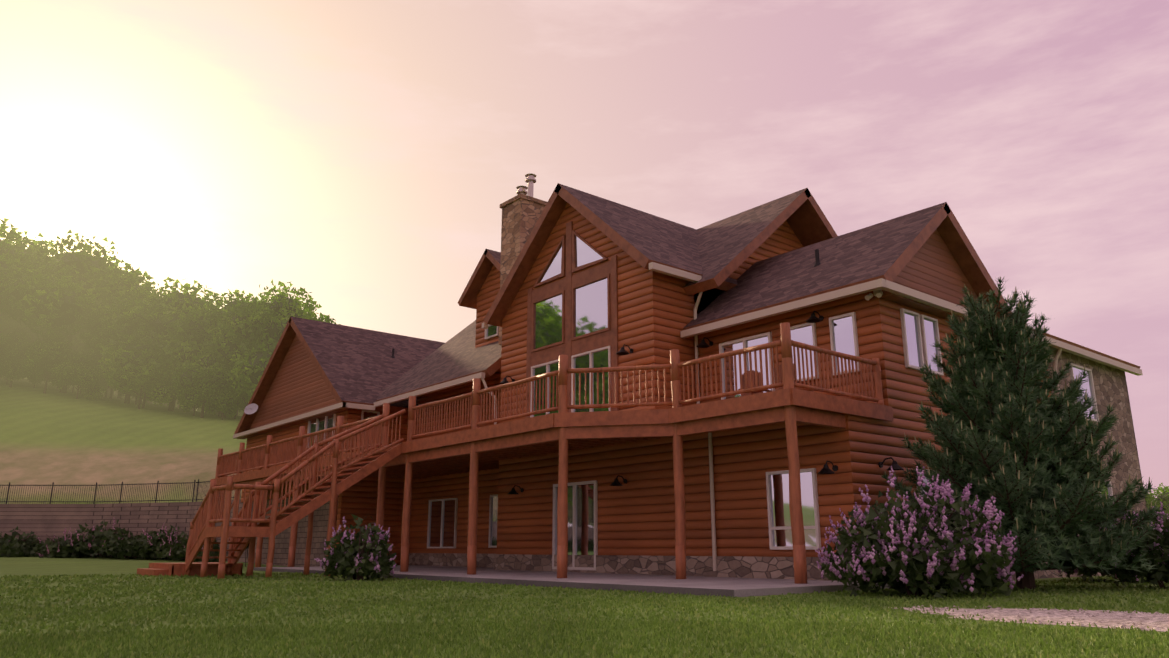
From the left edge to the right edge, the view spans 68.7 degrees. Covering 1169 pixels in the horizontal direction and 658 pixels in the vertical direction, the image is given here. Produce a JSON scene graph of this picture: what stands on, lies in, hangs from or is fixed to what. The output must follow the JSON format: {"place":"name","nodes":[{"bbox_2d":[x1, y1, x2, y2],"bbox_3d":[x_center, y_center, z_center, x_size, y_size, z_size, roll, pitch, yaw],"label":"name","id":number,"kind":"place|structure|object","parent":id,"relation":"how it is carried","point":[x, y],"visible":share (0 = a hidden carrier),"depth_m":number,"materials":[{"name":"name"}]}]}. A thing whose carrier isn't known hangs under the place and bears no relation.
{"place":"outdoors","nodes":[
{"label":"outdoors","id":0,"kind":"place"},
{"bbox_2d":[0,376,246,503],"bbox_3d":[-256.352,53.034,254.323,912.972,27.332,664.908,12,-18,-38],"label":"hill terrain","id":1,"kind":"structure","parent":0,"point":[52,435],"depth_m":54.68,"materials":[{"name":"green plant"}]},
{"bbox_2d":[0,244,16,335],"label":"hill tree","id":2,"kind":"object","parent":1,"relation":"on","point":[3,321],"visible":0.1,"depth_m":77.57,"materials":[{"name":"green plant"}]},
{"bbox_2d":[0,218,62,332],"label":"hill tree","id":3,"kind":"object","parent":1,"relation":"on","point":[9,254],"visible":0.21,"depth_m":75.36,"materials":[{"name":"green plant"}]},
{"bbox_2d":[4,231,58,380],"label":"hill tree","id":4,"kind":"object","parent":1,"relation":"on","point":[49,244],"visible":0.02,"depth_m":85.62,"materials":[{"name":"green plant"}]},
{"bbox_2d":[24,375,45,387],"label":"tree","id":5,"kind":"object","parent":1,"relation":"on","point":[40,380],"visible":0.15,"depth_m":75.84,"materials":[{"name":"green plant"}]},
{"bbox_2d":[2,319,85,387],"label":"hill tree","id":6,"kind":"object","parent":1,"relation":"on","point":[75,347],"visible":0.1,"depth_m":78.36,"materials":[{"name":"green plant"}]},
{"bbox_2d":[0,229,156,392],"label":"hill tree","id":7,"kind":"object","parent":1,"relation":"on","point":[78,289],"visible":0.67,"depth_m":73.61,"materials":[{"name":"green plant"}]},
{"bbox_2d":[51,352,108,399],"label":"tree","id":8,"kind":"object","parent":1,"relation":"on","point":[80,369],"visible":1,"depth_m":72.22,"materials":[{"name":"green plant"}]},
{"bbox_2d":[98,367,119,398],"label":"tree","id":9,"kind":"object","parent":1,"relation":"on","point":[111,393],"depth_m":78.14,"materials":[{"name":"green plant"}]},
{"bbox_2d":[104,384,115,397],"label":"tree","id":10,"kind":"object","parent":1,"relation":"on","point":[107,387],"visible":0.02,"depth_m":78.41,"materials":[{"name":"green plant"}]},
{"bbox_2d":[78,281,175,403],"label":"hill tree","id":11,"kind":"object","parent":1,"relation":"on","point":[98,336],"visible":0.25,"depth_m":73.48,"materials":[{"name":"green plant"}]},
{"bbox_2d":[117,388,146,404],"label":"tree","id":12,"kind":"object","parent":1,"relation":"on","point":[132,394],"visible":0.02,"depth_m":76.32,"materials":[{"name":"green plant"}]},
{"bbox_2d":[97,277,228,410],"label":"hill tree","id":13,"kind":"object","parent":1,"relation":"on","point":[191,313],"visible":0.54,"depth_m":72.43,"materials":[{"name":"green plant"}]},
{"bbox_2d":[158,289,258,417],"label":"hill tree","id":14,"kind":"object","parent":1,"relation":"on","point":[183,351],"visible":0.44,"depth_m":72.15,"materials":[{"name":"green plant"}]},
{"bbox_2d":[231,352,252,405],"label":"tree","id":15,"kind":"object","parent":1,"relation":"on","point":[247,400],"visible":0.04,"depth_m":71.63,"materials":[{"name":"green plant"}]},
{"bbox_2d":[234,389,249,418],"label":"tree","id":16,"kind":"object","parent":1,"relation":"on","point":[243,406],"depth_m":73.52,"materials":[{"name":"green plant"}]},
{"bbox_2d":[256,294,271,302],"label":"hill tree","id":17,"kind":"object","parent":1,"relation":"on","point":[262,298],"depth_m":82.63,"materials":[{"name":"green plant"}]},
{"bbox_2d":[216,279,340,397],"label":"hill tree","id":18,"kind":"object","parent":1,"relation":"on","point":[261,325],"visible":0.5,"depth_m":72.42,"materials":[{"name":"green plant"}]},
{"bbox_2d":[0,556,1168,657],"bbox_3d":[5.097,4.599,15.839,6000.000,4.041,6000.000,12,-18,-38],"label":"ground","id":19,"kind":"structure","parent":0,"point":[35,566],"depth_m":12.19,"materials":[{"name":"green plant"}]},
{"bbox_2d":[0,526,46,556],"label":"bush","id":20,"kind":"object","parent":19,"relation":"on","point":[16,547],"visible":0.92,"depth_m":41.20,"materials":[{"name":"green plant"}]},
{"bbox_2d":[35,527,94,557],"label":"bush","id":21,"kind":"object","parent":19,"relation":"on","point":[52,548],"visible":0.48,"depth_m":40.55,"materials":[{"name":"green plant"}]},
{"bbox_2d":[62,520,128,557],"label":"bush","id":22,"kind":"object","parent":19,"relation":"on","point":[82,547],"visible":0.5,"depth_m":40.68,"materials":[{"name":"green plant"}]},
{"bbox_2d":[90,529,154,558],"bbox_3d":[-21.541,10.181,40.412,3.010,1.437,3.116,12,-18,-38],"label":"bush","id":23,"kind":"object","parent":19,"relation":"on","point":[127,546],"visible":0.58,"depth_m":39.54,"materials":[{"name":"green plant"}]},
{"bbox_2d":[137,525,187,559],"bbox_3d":[-19.552,10.024,40.253,2.472,1.800,2.775,-1,-14,3],"label":"bush","id":24,"kind":"object","parent":19,"relation":"on","point":[155,541],"visible":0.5,"depth_m":39.35,"materials":[{"name":"green plant"}]},
{"bbox_2d":[0,497,329,566],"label":"retaining wall","id":25,"kind":"structure","parent":19,"relation":"on","point":[43,520],"depth_m":42.24,"materials":[{"name":"grey stone"}]},
{"bbox_2d":[0,479,240,503],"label":"fence","id":26,"kind":"object","parent":25,"relation":"on","point":[95,494],"depth_m":43.44,"materials":[{"name":"black metal"}]},
{"bbox_2d":[154,533,219,559],"bbox_3d":[-17.849,9.908,39.034,3.208,1.307,3.067,12,-18,-38],"label":"bush","id":27,"kind":"object","parent":19,"relation":"on","point":[175,553],"visible":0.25,"depth_m":38.13,"materials":[{"name":"green plant"}]},
{"bbox_2d":[193,547,218,561],"bbox_3d":[-13.672,8.252,31.026,1.125,0.728,1.160,12,-18,-38],"label":"green shrub","id":28,"kind":"object","parent":19,"relation":"on","point":[211,554],"visible":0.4,"depth_m":30.79,"materials":[{"name":"green plant"}]},
{"bbox_2d":[238,538,248,566],"bbox_3d":[-11.535,7.486,29.026,0.585,1.113,0.600,12,-18,-38],"label":"kettle grill","id":29,"kind":"object","parent":19,"relation":"on","point":[247,547],"visible":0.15,"depth_m":28.89,"materials":[{"name":"grey metal"}]},
{"bbox_2d":[314,514,396,580],"bbox_3d":[-5.045,4.958,19.431,1.644,1.514,1.611,-3,-15,11],"label":"lilac bush","id":30,"kind":"object","parent":19,"relation":"on","point":[363,554],"visible":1,"depth_m":19.10,"materials":[{"name":"green plant"}]},
{"bbox_2d":[137,388,893,575],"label":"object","id":31,"kind":"object","parent":19,"relation":"on","point":[443,454],"visible":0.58,"depth_m":19.97,"materials":[{"name":"brown wood"}]},
{"bbox_2d":[188,340,877,555],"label":"deck railings","id":32,"kind":"object","parent":31,"relation":"attached to","point":[368,431],"visible":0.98,"depth_m":20.58,"materials":[{"name":"brown wood"}]},
{"bbox_2d":[738,363,814,395],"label":"patio chairs","id":33,"kind":"object","parent":31,"relation":"on","point":[759,381],"visible":0.17,"depth_m":18.90,"materials":[{"name":"brown wood"}]},
{"bbox_2d":[184,323,883,583],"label":"deck posts","id":34,"kind":"object","parent":19,"relation":"on","point":[798,541],"visible":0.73,"depth_m":20.15,"materials":[{"name":"brown wood"}]},
{"bbox_2d":[253,565,889,596],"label":"patio","id":35,"kind":"structure","parent":19,"relation":"on","point":[721,586],"depth_m":16.29,"materials":[{"name":"concrete"}]},
{"bbox_2d":[815,466,1023,598],"bbox_3d":[5.039,3.108,13.198,2.927,2.005,2.978,12,-18,-38],"label":"lilac bush","id":36,"kind":"object","parent":19,"relation":"on","point":[920,548],"visible":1,"depth_m":12.47,"materials":[{"name":"purple plant"}]},
{"bbox_2d":[880,276,1163,588],"bbox_3d":[7.523,1.875,15.785,4.439,5.591,4.609,12,-18,-38],"label":"pine tree","id":37,"kind":"object","parent":19,"relation":"on","point":[1008,438],"visible":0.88,"depth_m":14.68,"materials":[{"name":"green plant"}]},
{"bbox_2d":[888,605,1168,630],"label":"gravel patch","id":38,"kind":"object","parent":19,"relation":"on","point":[1157,621],"visible":0.9,"depth_m":8.78,"materials":[{"name":"beige gravel"}]},
{"bbox_2d":[1053,510,1150,582],"bbox_3d":[11.495,4.635,18.403,2.676,1.645,2.611,-3,-15,10],"label":"lilac bush","id":39,"kind":"object","parent":19,"relation":"on","point":[1086,573],"depth_m":18.10,"materials":[{"name":"green plant"}]},
{"bbox_2d":[1096,501,1168,588],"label":"lilac bush","id":40,"kind":"object","parent":19,"relation":"on","point":[1156,542],"visible":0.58,"depth_m":14.88,"materials":[{"name":"green plant"}]},
{"bbox_2d":[1144,489,1156,509],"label":"tree","id":41,"kind":"object","parent":19,"relation":"on","point":[1149,499],"visible":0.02,"depth_m":148.40,"materials":[{"name":"green plant"}]},
{"bbox_2d":[1149,483,1168,523],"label":"tree","id":42,"kind":"object","parent":19,"relation":"on","point":[1163,497],"visible":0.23,"depth_m":153.87,"materials":[{"name":"green plant"}]},
{"bbox_2d":[0,0,1168,525],"label":"sky","id":43,"kind":"structure","parent":0,"point":[362,156],"materials":[{"name":"pink"}]},
{"bbox_2d":[241,203,1050,564],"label":"log house walls","id":44,"kind":"structure","parent":0,"point":[655,319],"depth_m":21.16,"materials":[{"name":"brown wood"}]},
{"bbox_2d":[244,403,257,413],"bbox_3d":[-14.657,3.507,37.640,0.531,0.509,0.549,7,-16,-24],"label":"satellite dish","id":45,"kind":"object","parent":44,"relation":"on","point":[251,408],"visible":1,"depth_m":37.72,"materials":[{"name":"grey metal"}]},
{"bbox_2d":[498,193,546,344],"bbox_3d":[-2.018,-1.873,28.308,1.220,4.880,1.220,12,-18,-38],"label":"chimney stone","id":46,"kind":"object","parent":44,"relation":"on","point":[521,213],"visible":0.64,"depth_m":28.23,"materials":[{"name":"brown stone"}]},
{"bbox_2d":[516,173,535,196],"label":"chimney pipes","id":47,"kind":"object","parent":46,"relation":"on","point":[530,179],"visible":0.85,"depth_m":28.88,"materials":[{"name":"silver metal"}]},
{"bbox_2d":[249,229,978,429],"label":"house gable shakes","id":48,"kind":"object","parent":44,"relation":"attached to","point":[298,386],"visible":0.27,"depth_m":33.54,"materials":[{"name":"brown wood"}]},
{"bbox_2d":[234,183,1139,438],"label":"house roof","id":49,"kind":"structure","parent":44,"relation":"on","point":[355,365],"depth_m":24.70,"materials":[{"name":"brown"}]},
{"bbox_2d":[391,249,820,357],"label":"roof vent pipes","id":50,"kind":"object","parent":49,"relation":"on","point":[817,260],"visible":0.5,"depth_m":20.91,"materials":[{"name":"grey metal"}]},
{"bbox_2d":[233,262,1142,570],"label":"gutters and downspouts","id":51,"kind":"object","parent":44,"relation":"attached to","point":[841,294],"visible":0.79,"depth_m":21.15,"materials":[{"name":"beige metal"}]},
{"bbox_2d":[499,311,903,493],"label":"wall lamps","id":52,"kind":"object","parent":44,"relation":"attached to","point":[825,469],"visible":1,"depth_m":19.19,"materials":[{"name":"grey metal"}]},
{"bbox_2d":[307,221,1112,569],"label":"window frames","id":53,"kind":"structure","parent":44,"relation":"attached to","point":[571,345],"depth_m":23.09,"materials":[{"name":"white wood"}]},
{"bbox_2d":[308,235,1110,554],"bbox_3d":[0.155,2.039,24.448,10.214,9.123,27.189,34,-37,-65],"label":"window glass","id":54,"kind":"object","parent":53,"relation":"in","point":[590,307],"visible":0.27,"depth_m":22.53,"materials":[{"name":"glass"}]},
{"bbox_2d":[409,347,1147,581],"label":"stone wall","id":55,"kind":"structure","parent":44,"relation":"attached to","point":[1110,385],"depth_m":23.53,"materials":[{"name":"grey stone"}]},
{"bbox_2d":[865,289,882,299],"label":"flood lights","id":56,"kind":"object","parent":44,"relation":"attached to","point":[878,293],"visible":0.94,"depth_m":18.15,"materials":[{"name":"beige plastic"}]}
]}

